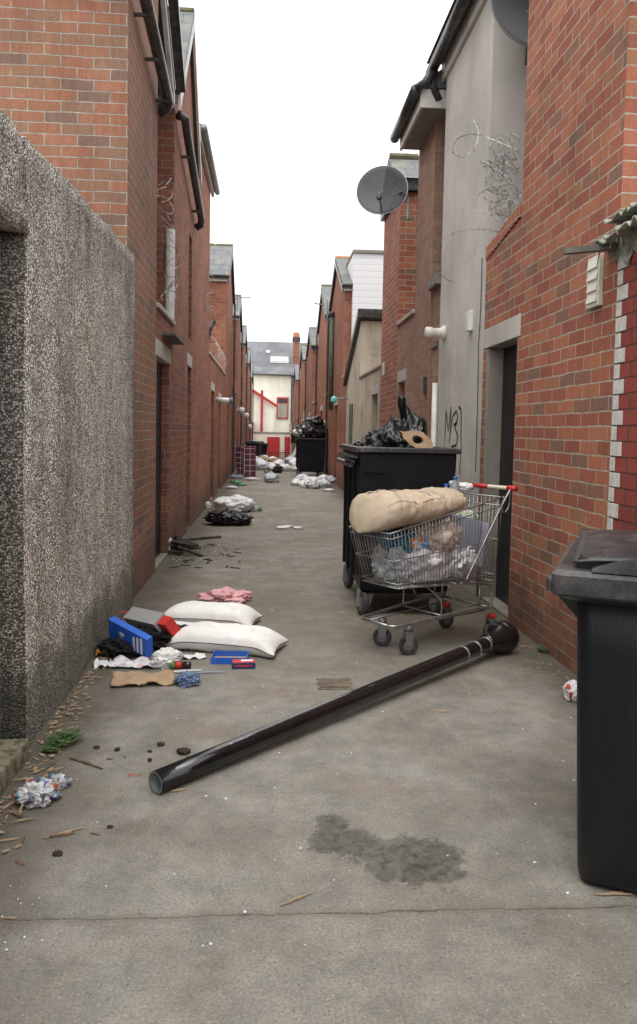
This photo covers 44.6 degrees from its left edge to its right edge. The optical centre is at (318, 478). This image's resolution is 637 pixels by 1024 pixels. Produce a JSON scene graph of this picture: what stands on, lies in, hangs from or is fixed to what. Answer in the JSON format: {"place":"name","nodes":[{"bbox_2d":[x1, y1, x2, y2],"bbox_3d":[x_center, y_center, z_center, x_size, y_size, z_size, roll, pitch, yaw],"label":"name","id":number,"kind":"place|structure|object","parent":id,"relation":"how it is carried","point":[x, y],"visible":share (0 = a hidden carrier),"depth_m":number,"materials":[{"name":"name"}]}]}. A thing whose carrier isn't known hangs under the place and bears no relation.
{"place":"outdoors","nodes":[
{"label":"outdoors","id":0,"kind":"place"},
{"bbox_2d":[209,337,225,366],"bbox_3d":[-2.184,-2.655,16.816,0.223,0.428,3.720,1,4,-4],"label":"barbed wire","id":1,"kind":"object","parent":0,"point":[216,343],"visible":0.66,"depth_m":16.58,"materials":[{"name":"metal"}]},
{"bbox_2d":[167,0,453,342],"label":"sky","id":2,"kind":"structure","parent":0,"point":[298,100],"materials":[{"name":"white"}]},
{"bbox_2d":[0,458,636,1023],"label":"ground","id":3,"kind":"structure","parent":0,"point":[456,898],"depth_m":2.66,"materials":[{"name":"concrete"}]},
{"bbox_2d":[12,776,62,808],"bbox_3d":[-1.051,1.164,2.894,0.166,0.088,0.142,2,4,21],"label":"plastic wrapper","id":4,"kind":"object","parent":3,"relation":"on","point":[41,792],"visible":1,"depth_m":2.86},
{"bbox_2d":[41,741,62,751],"bbox_3d":[-1.152,1.161,3.360,0.092,0.030,0.108,1,4,-4],"label":"weed","id":5,"kind":"object","parent":3,"relation":"on","point":[48,748],"visible":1,"depth_m":3.35,"materials":[{"name":"green plant"}]},
{"bbox_2d":[47,773,72,789],"bbox_3d":[-1.014,1.172,3.020,0.121,0.054,0.079,1,4,-4],"label":"plastic wrapper","id":6,"kind":"object","parent":3,"relation":"on","point":[62,780],"visible":0.61,"depth_m":3.01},
{"bbox_2d":[49,832,74,836],"bbox_3d":[-0.877,1.218,2.657,0.084,0.006,0.009,2,6,-21],"label":"wood chip","id":7,"kind":"object","parent":3,"relation":"on","point":[63,834],"visible":1,"depth_m":2.65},
{"bbox_2d":[44,727,84,745],"bbox_3d":[-1.123,1.147,3.442,0.168,0.048,0.167,-1,4,-29],"label":"weed","id":8,"kind":"object","parent":3,"relation":"on","point":[62,737],"visible":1,"depth_m":3.45,"materials":[{"name":"green plant"}]},
{"bbox_2d":[0,109,134,796],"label":"pebbledash wall","id":9,"kind":"structure","parent":3,"relation":"on","point":[67,291],"depth_m":3.77,"materials":[{"name":"concrete"}]},
{"bbox_2d":[69,757,102,768],"bbox_3d":[-0.967,1.180,3.228,0.196,0.011,0.012,3,4,31],"label":"stick","id":10,"kind":"object","parent":3,"relation":"on","point":[82,761],"visible":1,"depth_m":3.23,"materials":[{"name":"brown wood"}]},
{"bbox_2d":[0,0,185,598],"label":"brick house","id":11,"kind":"structure","parent":3,"relation":"on","point":[84,84],"depth_m":5.80,"materials":[{"name":"brick"}]},
{"bbox_2d":[93,658,111,668],"bbox_3d":[-1.263,1.077,4.544,0.104,0.043,0.104,0,4,-21],"label":"paper sheet","id":12,"kind":"object","parent":3,"relation":"on","point":[97,663],"visible":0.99,"depth_m":4.53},
{"bbox_2d":[94,637,158,658],"bbox_3d":[-1.183,1.026,4.795,0.387,0.124,0.259,1,4,-4],"label":"cloth heap","id":13,"kind":"object","parent":3,"relation":"on","point":[114,647],"visible":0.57,"depth_m":4.72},
{"bbox_2d":[108,616,152,657],"bbox_3d":[-1.148,0.966,4.741,0.359,0.216,0.081,3,4,32],"label":"shoe box","id":14,"kind":"object","parent":3,"relation":"on","point":[140,641],"visible":1,"depth_m":4.70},
{"bbox_2d":[109,655,152,667],"bbox_3d":[-1.088,1.081,4.586,0.274,0.037,0.176,1,4,2],"label":"paper sheet","id":15,"kind":"object","parent":3,"relation":"on","point":[124,661],"visible":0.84,"depth_m":4.57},
{"bbox_2d":[111,669,174,685],"bbox_3d":[-0.966,1.101,4.293,0.346,0.043,0.206,0,4,-11],"label":"cardboard piece","id":16,"kind":"object","parent":3,"relation":"on","point":[165,677],"visible":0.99,"depth_m":4.29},
{"bbox_2d":[138,624,188,650],"bbox_3d":[-0.981,1.005,4.989,0.579,0.154,0.321,1,4,-4],"label":"cloth heap","id":17,"kind":"object","parent":3,"relation":"on","point":[162,638],"visible":0.27,"depth_m":4.88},
{"bbox_2d":[123,607,180,636],"bbox_3d":[-1.073,0.943,5.028,0.432,0.195,0.170,4,5,42],"label":"shoe box","id":18,"kind":"object","parent":17,"relation":"on","point":[135,617],"visible":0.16,"depth_m":4.95,"materials":[{"name":"grey cardboard"}]},
{"bbox_2d":[149,647,183,668],"bbox_3d":[-0.893,1.047,4.579,0.199,0.119,0.162,1,4,-4],"label":"cloth bundle","id":19,"kind":"object","parent":3,"relation":"on","point":[163,658],"visible":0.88,"depth_m":4.53,"materials":[{"name":"white fabric"}]},
{"bbox_2d":[155,229,184,570],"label":"yard wall","id":20,"kind":"structure","parent":3,"relation":"on","point":[166,339],"depth_m":8.50,"materials":[{"name":"red brick"}]},
{"bbox_2d":[155,361,164,558],"bbox_3d":[-1.692,-0.184,8.030,0.097,2.080,1.000,1,4,-4],"label":"door","id":21,"kind":"structure","parent":20,"relation":"in","point":[159,366],"depth_m":8.32,"materials":[{"name":"black paint"}]},
{"bbox_2d":[157,178,180,299],"bbox_3d":[-1.559,-2.445,8.033,0.201,1.187,1.045,1,4,-4],"label":"barbed wire","id":22,"kind":"object","parent":20,"relation":"attached to","point":[172,226],"visible":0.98,"depth_m":8.14,"materials":[{"name":"metal"}]},
{"bbox_2d":[156,7,204,537],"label":"brick house","id":23,"kind":"structure","parent":3,"relation":"on","point":[178,148],"depth_m":9.57,"materials":[{"name":"brick"}]},
{"bbox_2d":[170,661,190,668],"bbox_3d":[-0.804,1.087,4.536,0.119,0.047,0.048,1,4,-8],"label":"bottle","id":24,"kind":"object","parent":3,"relation":"on","point":[180,664],"visible":1,"depth_m":4.52,"materials":[{"name":"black plastic"}]},
{"bbox_2d":[176,747,190,753],"bbox_3d":[-0.581,1.171,3.352,0.064,0.025,0.049,3,0,-10],"label":"dirt clod","id":25,"kind":"object","parent":3,"relation":"on","point":[184,750],"visible":1,"depth_m":3.34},
{"bbox_2d":[173,670,200,687],"bbox_3d":[-0.717,1.092,4.257,0.159,0.075,0.138,1,4,-4],"label":"cloth ball","id":26,"kind":"object","parent":3,"relation":"on","point":[186,679],"visible":1,"depth_m":4.23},
{"bbox_2d":[182,653,205,658],"bbox_3d":[-0.771,1.085,4.755,0.165,0.021,0.083,0,4,-10],"label":"paper sheet","id":27,"kind":"object","parent":3,"relation":"on","point":[198,655],"visible":0.82,"depth_m":4.76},
{"bbox_2d":[169,535,220,556],"bbox_3d":[-1.506,0.739,8.956,0.593,0.189,0.821,2,4,8],"label":"charred timber","id":28,"kind":"object","parent":3,"relation":"on","point":[179,545],"visible":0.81,"depth_m":8.84,"materials":[{"name":"black wood"}]},
{"bbox_2d":[193,123,219,522],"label":"brick house","id":29,"kind":"structure","parent":3,"relation":"on","point":[210,184],"depth_m":12.53,"materials":[{"name":"brick"}]},
{"bbox_2d":[204,271,213,340],"bbox_3d":[-1.885,-2.942,13.146,0.213,1.222,0.395,1,4,-4],"label":"barbed wire","id":30,"kind":"object","parent":29,"relation":"attached to","point":[210,305],"visible":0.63,"depth_m":13.15,"materials":[{"name":"metal"}]},
{"bbox_2d":[164,601,262,625],"bbox_3d":[-0.783,0.968,5.597,0.704,0.147,0.364,2,4,8],"label":"pillow","id":31,"kind":"object","parent":3,"relation":"on","point":[217,612],"visible":0.77,"depth_m":5.47,"materials":[{"name":"white fabric"}]},
{"bbox_2d":[207,320,232,501],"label":"yard wall","id":32,"kind":"structure","parent":3,"relation":"on","point":[217,400],"depth_m":16.18,"materials":[{"name":"red brick"}]},
{"bbox_2d":[209,243,235,483],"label":"brick house","id":33,"kind":"structure","parent":3,"relation":"on","point":[222,295],"depth_m":20.22,"materials":[{"name":"brick"}]},
{"bbox_2d":[193,586,252,603],"bbox_3d":[-0.775,0.945,6.348,0.482,0.111,0.318,1,4,6],"label":"pink bag","id":34,"kind":"object","parent":3,"relation":"on","point":[227,594],"visible":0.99,"depth_m":6.28,"materials":[{"name":"plastic"}]},
{"bbox_2d":[165,621,288,657],"bbox_3d":[-0.597,1.010,4.974,0.752,0.147,0.364,2,4,12],"label":"pillow","id":35,"kind":"object","parent":3,"relation":"on","point":[254,640],"visible":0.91,"depth_m":4.86,"materials":[{"name":"white fabric"}]},
{"bbox_2d":[203,508,253,525],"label":"rubbish bag","id":36,"kind":"object","parent":3,"relation":"on","point":[227,517],"visible":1,"depth_m":11.31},
{"bbox_2d":[213,494,255,512],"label":"carrier bag","id":37,"kind":"object","parent":36,"relation":"on","point":[238,503],"visible":0.9,"depth_m":13.09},
{"bbox_2d":[211,651,248,663],"bbox_3d":[-0.536,1.084,4.708,0.215,0.040,0.144,1,4,-1],"label":"open tray","id":38,"kind":"object","parent":3,"relation":"on","point":[222,657],"visible":0.86,"depth_m":4.77,"materials":[{"name":"plastic"}]},
{"bbox_2d":[231,388,236,474],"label":"yard wall","id":39,"kind":"structure","parent":3,"relation":"on","point":[234,432],"depth_m":25.71,"materials":[{"name":"red brick"}]},
{"bbox_2d":[232,294,242,469],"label":"brick house","id":40,"kind":"structure","parent":3,"relation":"on","point":[239,342],"depth_m":28.26,"materials":[{"name":"brick"}]},
{"bbox_2d":[234,446,242,473],"bbox_3d":[-2.503,-0.607,24.877,0.397,0.902,0.164,3,4,25],"label":"mattress","id":41,"kind":"object","parent":3,"relation":"on","point":[239,455],"visible":0.73,"depth_m":24.81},
{"bbox_2d":[232,659,254,668],"bbox_3d":[-0.442,1.092,4.583,0.135,0.040,0.072,1,4,-8],"label":"carton","id":42,"kind":"object","parent":3,"relation":"on","point":[243,663],"visible":1,"depth_m":4.55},
{"bbox_2d":[240,325,247,445],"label":"brick house","id":43,"kind":"structure","parent":3,"relation":"on","point":[245,374],"depth_m":35.96,"materials":[{"name":"brick"}]},
{"bbox_2d":[245,348,250,440],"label":"brick house","id":44,"kind":"structure","parent":3,"relation":"on","point":[249,383],"depth_m":43.97,"materials":[{"name":"brick"}]},
{"bbox_2d":[243,446,255,476],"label":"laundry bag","id":45,"kind":"object","parent":3,"relation":"on","point":[249,461],"visible":1,"depth_m":23.20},
{"bbox_2d":[249,362,253,440],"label":"brick house","id":46,"kind":"structure","parent":3,"relation":"on","point":[252,391],"depth_m":52.88,"materials":[{"name":"brick"}]},
{"bbox_2d":[244,441,263,456],"bbox_3d":[-2.819,-1.171,34.217,0.704,1.031,0.853,2,4,11],"label":"wheelie bin","id":47,"kind":"object","parent":3,"relation":"on","point":[258,444],"visible":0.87,"depth_m":33.85,"materials":[{"name":"black plastic"}]},
{"bbox_2d":[256,460,269,469],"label":"rubbish bag","id":48,"kind":"object","parent":3,"relation":"on","point":[260,465],"visible":0.52,"depth_m":27.09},
{"bbox_2d":[261,443,268,454],"bbox_3d":[-2.833,-1.272,37.699,0.669,0.985,0.811,0,4,-24],"label":"wheelie bin","id":49,"kind":"object","parent":3,"relation":"on","point":[264,448],"visible":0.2,"depth_m":37.42,"materials":[{"name":"black plastic"}]},
{"bbox_2d":[253,432,289,457],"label":"cream yard wall","id":50,"kind":"structure","parent":3,"relation":"on","point":[278,441],"depth_m":60.81,"materials":[{"name":"beige paint"}]},
{"bbox_2d":[267,437,279,457],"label":"door","id":51,"kind":"structure","parent":50,"relation":"in","point":[274,442],"depth_m":60.80,"materials":[{"name":"red paint"}]},
{"bbox_2d":[284,437,289,457],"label":"door","id":52,"kind":"structure","parent":50,"relation":"in","point":[287,439],"depth_m":60.88,"materials":[{"name":"red paint"}]},
{"bbox_2d":[264,471,279,482],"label":"carrier bag","id":53,"kind":"object","parent":3,"relation":"on","point":[271,477],"visible":1,"depth_m":20.73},
{"bbox_2d":[263,462,284,472],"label":"rubbish bag","id":54,"kind":"object","parent":3,"relation":"on","point":[271,466],"visible":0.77,"depth_m":25.50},
{"bbox_2d":[268,466,283,472],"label":"rubbish bag","id":55,"kind":"object","parent":3,"relation":"on","point":[277,469],"visible":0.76,"depth_m":25.44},
{"bbox_2d":[247,332,306,431],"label":"cream house","id":56,"kind":"structure","parent":3,"relation":"on","point":[274,363],"depth_m":64.64,"materials":[{"name":"beige paint"}]},
{"bbox_2d":[277,397,288,418],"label":"window","id":57,"kind":"structure","parent":56,"relation":"in","point":[282,402],"depth_m":64.61,"materials":[{"name":"red paint"}]},
{"bbox_2d":[279,893,310,905],"bbox_3d":[-0.068,1.254,2.318,0.113,0.008,0.008,-1,4,-36],"label":"stick","id":58,"kind":"object","parent":3,"relation":"on","point":[292,900],"visible":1,"depth_m":2.31,"materials":[{"name":"brown wood"}]},
{"bbox_2d":[292,365,299,452],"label":"brick house","id":59,"kind":"structure","parent":3,"relation":"on","point":[296,383],"depth_m":50.47,"materials":[{"name":"brick"}]},
{"bbox_2d":[298,344,306,424],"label":"brick house","id":60,"kind":"structure","parent":3,"relation":"on","point":[301,390],"depth_m":41.09,"materials":[{"name":"brick"}]},
{"bbox_2d":[293,438,325,475],"bbox_3d":[-0.304,-0.668,23.936,0.970,1.189,1.463,1,4,-4],"label":"rubbish container","id":61,"kind":"object","parent":3,"relation":"on","point":[310,452],"visible":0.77,"depth_m":23.26,"materials":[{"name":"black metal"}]},
{"bbox_2d":[291,425,305,436],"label":"rubbish bag","id":62,"kind":"object","parent":61,"relation":"on","point":[294,432],"visible":0.43,"depth_m":23.43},
{"bbox_2d":[296,421,327,437],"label":"rubbish bag","id":63,"kind":"object","parent":61,"relation":"on","point":[314,431],"visible":0.65,"depth_m":23.25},
{"bbox_2d":[303,415,323,425],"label":"rubbish bag","id":64,"kind":"object","parent":63,"relation":"on","point":[317,420],"visible":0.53,"depth_m":23.48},
{"bbox_2d":[304,326,318,418],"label":"brick house","id":65,"kind":"structure","parent":3,"relation":"on","point":[310,363],"depth_m":33.29,"materials":[{"name":"brick"}]},
{"bbox_2d":[305,481,320,488],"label":"carrier bag","id":66,"kind":"object","parent":3,"relation":"on","point":[312,485],"visible":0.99,"depth_m":18.83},
{"bbox_2d":[315,284,330,473],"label":"brick house","id":67,"kind":"structure","parent":3,"relation":"on","point":[321,350],"depth_m":26.22,"materials":[{"name":"brick"}]},
{"bbox_2d":[319,481,331,487],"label":"carrier bag","id":68,"kind":"object","parent":3,"relation":"on","point":[323,484],"visible":0.93,"depth_m":19.39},
{"bbox_2d":[148,621,518,793],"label":"drainpipe","id":69,"kind":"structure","parent":3,"relation":"on","point":[500,637],"depth_m":3.64,"materials":[{"name":"paint"}]},
{"bbox_2d":[316,678,353,689],"bbox_3d":[0.090,1.134,4.308,0.200,0.011,0.180,1,4,-4],"label":"drain grate","id":70,"kind":"object","parent":3,"relation":"on","point":[334,683],"visible":0.98,"depth_m":4.28,"materials":[{"name":"metal"}]},
{"bbox_2d":[324,256,352,488],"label":"brick house","id":71,"kind":"structure","parent":3,"relation":"on","point":[340,302],"depth_m":20.30,"materials":[{"name":"brick"}]},
{"bbox_2d":[328,312,334,409],"bbox_3d":[0.342,-3.289,21.707,0.203,2.720,0.203,2,4,19],"label":"green pipe","id":72,"kind":"object","parent":71,"relation":"attached to","point":[331,358],"visible":0.96,"depth_m":21.66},
{"bbox_2d":[341,375,346,490],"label":"yard wall","id":73,"kind":"structure","parent":3,"relation":"on","point":[343,429],"depth_m":18.51,"materials":[{"name":"red brick"}]},
{"bbox_2d":[331,309,381,443],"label":"rendered shed","id":74,"kind":"structure","parent":3,"relation":"on","point":[364,355],"depth_m":15.59,"materials":[{"name":"paint"}]},
{"bbox_2d":[348,404,352,443],"bbox_3d":[0.689,-0.637,16.976,0.018,1.980,0.600,1,4,-4],"label":"door","id":75,"kind":"structure","parent":74,"relation":"in","point":[351,405],"depth_m":16.86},
{"bbox_2d":[346,249,383,339],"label":"clad house","id":76,"kind":"structure","parent":3,"relation":"on","point":[365,268],"depth_m":18.56,"materials":[{"name":"plastic"}]},
{"bbox_2d":[359,365,380,439],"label":"yard wall","id":77,"kind":"structure","parent":3,"relation":"on","point":[369,406],"depth_m":13.91,"materials":[{"name":"paint"}]},
{"bbox_2d":[336,444,461,615],"bbox_3d":[0.576,0.370,6.466,0.890,1.289,1.303,1,4,-4],"label":"rubbish container","id":78,"kind":"object","parent":3,"relation":"on","point":[367,469],"visible":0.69,"depth_m":5.85,"materials":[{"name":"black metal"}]},
{"bbox_2d":[351,437,365,446],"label":"rubbish bag","id":79,"kind":"object","parent":78,"relation":"in","point":[361,442],"visible":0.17,"depth_m":6.49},
{"bbox_2d":[366,416,419,447],"bbox_3d":[0.581,-0.294,6.168,0.428,0.426,0.650,1,4,-4],"label":"rubbish bag","id":80,"kind":"object","parent":78,"relation":"in","point":[388,434],"visible":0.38,"depth_m":6.02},
{"bbox_2d":[394,405,427,443],"bbox_3d":[0.748,-0.362,6.561,0.360,0.521,0.421,1,4,-4],"label":"rubbish bag","id":81,"kind":"object","parent":78,"relation":"in","point":[413,421],"visible":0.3,"depth_m":6.45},
{"bbox_2d":[398,396,406,419],"bbox_3d":[0.705,-0.595,6.500,0.072,0.199,0.104,3,4,30],"label":"bag neck","id":82,"kind":"object","parent":81,"relation":"on","point":[402,405],"visible":1,"depth_m":6.47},
{"bbox_2d":[399,430,433,447],"bbox_3d":[0.736,-0.299,5.896,0.274,0.147,0.090,0,4,-12],"label":"torn cardboard","id":83,"kind":"object","parent":78,"relation":"on","point":[426,441],"visible":0.96,"depth_m":5.88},
{"bbox_2d":[379,153,418,427],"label":"brick house","id":84,"kind":"structure","parent":3,"relation":"on","point":[399,264],"depth_m":11.31,"materials":[{"name":"brick"}]},
{"bbox_2d":[356,166,410,219],"bbox_3d":[0.864,-3.790,10.240,0.561,0.737,0.523,-1,4,-32],"label":"satellite dish","id":85,"kind":"object","parent":84,"relation":"attached to","point":[381,190],"visible":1,"depth_m":10.28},
{"bbox_2d":[395,309,414,418],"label":"yard wall","id":86,"kind":"structure","parent":3,"relation":"on","point":[405,325],"depth_m":10.32,"materials":[{"name":"brown brick"}]},
{"bbox_2d":[390,68,446,436],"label":"brown brick house","id":87,"kind":"structure","parent":3,"relation":"on","point":[420,123],"depth_m":8.92,"materials":[{"name":"brick"}]},
{"bbox_2d":[349,481,517,654],"bbox_3d":[0.729,0.571,5.146,1.083,1.059,0.583,-2,5,-39],"label":"shopping trolley","id":88,"kind":"object","parent":3,"relation":"on","point":[408,642],"visible":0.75,"depth_m":5.05,"materials":[{"name":"metal"}]},
{"bbox_2d":[371,543,411,583],"bbox_3d":[0.487,0.504,4.955,0.325,0.294,0.324,1,4,-4],"label":"carrier bag","id":89,"kind":"object","parent":88,"relation":"in","point":[379,572],"visible":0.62,"depth_m":4.84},
{"bbox_2d":[376,527,415,553],"bbox_3d":[0.515,0.395,4.979,0.297,0.189,0.295,1,4,-4],"label":"carrier bag","id":90,"kind":"object","parent":88,"relation":"in","point":[405,545],"visible":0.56,"depth_m":4.88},
{"bbox_2d":[349,487,466,532],"bbox_3d":[0.560,0.190,4.962,0.800,0.258,0.430,-2,5,-39],"label":"duvet","id":91,"kind":"object","parent":88,"relation":"on","point":[378,510],"visible":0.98,"depth_m":4.75,"materials":[{"name":"fabric"}]},
{"bbox_2d":[387,535,450,581],"bbox_3d":[0.647,0.477,5.042,0.474,0.347,0.426,1,4,-4],"label":"carrier bag","id":92,"kind":"object","parent":88,"relation":"in","point":[429,559],"visible":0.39,"depth_m":4.90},
{"bbox_2d":[409,535,430,549],"bbox_3d":[0.655,0.406,4.946,0.299,0.112,0.140,-2,5,-39],"label":"snack wrapper","id":93,"kind":"object","parent":88,"relation":"in","point":[422,542],"visible":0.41,"depth_m":4.88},
{"bbox_2d":[403,516,463,553],"bbox_3d":[0.744,0.343,5.094,0.433,0.336,0.397,1,4,-4],"label":"carrier bag","id":94,"kind":"object","parent":88,"relation":"in","point":[450,538],"visible":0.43,"depth_m":4.94,"materials":[{"name":"beige plastic"}]},
{"bbox_2d":[450,476,459,491],"bbox_3d":[0.956,0.085,5.451,0.074,0.203,0.071,1,4,-4],"label":"plastic bottle","id":95,"kind":"object","parent":88,"relation":"in","point":[455,485],"visible":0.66,"depth_m":5.43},
{"bbox_2d":[443,543,478,578],"bbox_3d":[0.882,0.490,5.202,0.371,0.312,0.410,4,4,38],"label":"carrier bag","id":96,"kind":"object","parent":88,"relation":"in","point":[459,569],"visible":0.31,"depth_m":5.07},
{"bbox_2d":[446,515,481,552],"bbox_3d":[0.934,0.398,5.240,0.231,0.310,0.240,-2,5,-39],"label":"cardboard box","id":97,"kind":"object","parent":88,"relation":"in","point":[468,522],"visible":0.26,"depth_m":5.14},
{"bbox_2d":[459,482,473,490],"bbox_3d":[1.036,0.053,5.494,0.128,0.060,0.067,1,4,-4],"label":"rag","id":98,"kind":"object","parent":88,"relation":"attached to","point":[465,486],"visible":0.84,"depth_m":5.47,"materials":[{"name":"white fabric"}]},
{"bbox_2d":[453,508,479,519],"bbox_3d":[0.998,0.248,5.272,0.209,0.101,0.142,1,4,-4],"label":"crisp packet","id":99,"kind":"object","parent":88,"relation":"in","point":[461,513],"visible":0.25,"depth_m":5.24},
{"bbox_2d":[476,522,490,567],"bbox_3d":[1.037,0.437,5.288,0.101,0.296,0.260,-2,5,-39],"label":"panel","id":100,"kind":"object","parent":88,"relation":"in","point":[483,534],"visible":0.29,"depth_m":5.20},
{"bbox_2d":[427,272,440,439],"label":"yard wall","id":101,"kind":"structure","parent":3,"relation":"on","point":[434,283],"depth_m":8.60,"materials":[{"name":"brown brick"}]},
{"bbox_2d":[424,0,526,595],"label":"rendered house","id":102,"kind":"structure","parent":3,"relation":"on","point":[477,54],"depth_m":7.10,"materials":[{"name":"paint"}]},
{"bbox_2d":[490,0,528,64],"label":"satellite dish","id":103,"kind":"object","parent":102,"relation":"attached to","point":[511,17],"visible":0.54,"depth_m":6.18,"materials":[{"name":"metal"}]},
{"bbox_2d":[476,202,521,619],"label":"yard wall","id":104,"kind":"structure","parent":3,"relation":"on","point":[502,323],"depth_m":6.41,"materials":[{"name":"red brick"}]},
{"bbox_2d":[435,228,497,282],"bbox_3d":[1.234,-1.912,6.529,0.254,0.391,0.814,0,4,-24],"label":"barbed wire","id":105,"kind":"object","parent":104,"relation":"attached to","point":[447,237],"visible":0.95,"depth_m":6.69,"materials":[{"name":"metal"}]},
{"bbox_2d":[471,133,521,221],"bbox_3d":[1.437,-2.417,6.190,0.440,0.764,0.344,1,4,-4],"label":"barbed wire","id":106,"kind":"object","parent":104,"relation":"on","point":[499,184],"visible":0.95,"depth_m":6.18,"materials":[{"name":"metal"}]},
{"bbox_2d":[452,119,519,158],"bbox_3d":[1.348,-2.757,6.282,0.541,0.376,0.198,1,4,6],"label":"barbed wire","id":107,"kind":"object","parent":106,"relation":"attached to","point":[478,139],"visible":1,"depth_m":6.30,"materials":[{"name":"metal"}]},
{"bbox_2d":[495,344,516,605],"bbox_3d":[1.576,-0.018,6.176,0.045,2.100,0.765,1,4,-4],"label":"door","id":108,"kind":"structure","parent":104,"relation":"in","point":[510,353],"depth_m":6.37,"materials":[{"name":"black paint"}]},
{"bbox_2d":[562,679,576,702],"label":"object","id":109,"kind":"object","parent":3,"relation":"on","point":[569,688],"visible":0.84,"depth_m":4.09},
{"bbox_2d":[508,0,636,675],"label":"brick house","id":110,"kind":"structure","parent":3,"relation":"on","point":[580,166],"depth_m":4.79,"materials":[{"name":"red brick"}]},
{"bbox_2d":[546,529,636,894],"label":"wheelie bin","id":111,"kind":"object","parent":3,"relation":"on","point":[591,581],"visible":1,"depth_m":2.34,"materials":[{"name":"black plastic"}]},
{"bbox_2d":[594,892,634,895],"bbox_3d":[0.908,1.269,2.374,0.128,0.009,0.010,1,4,-4],"label":"stick","id":112,"kind":"object","parent":3,"relation":"on","point":[610,893],"visible":1,"depth_m":2.37,"materials":[{"name":"brown wood"}]},
{"bbox_2d":[607,250,636,529],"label":"painted wall","id":113,"kind":"structure","parent":3,"relation":"on","point":[622,505],"depth_m":3.98,"materials":[{"name":"paint"}]},
{"bbox_2d":[562,202,636,266],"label":"broken roof sheet","id":114,"kind":"object","parent":113,"relation":"on","point":[621,240],"visible":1,"depth_m":3.96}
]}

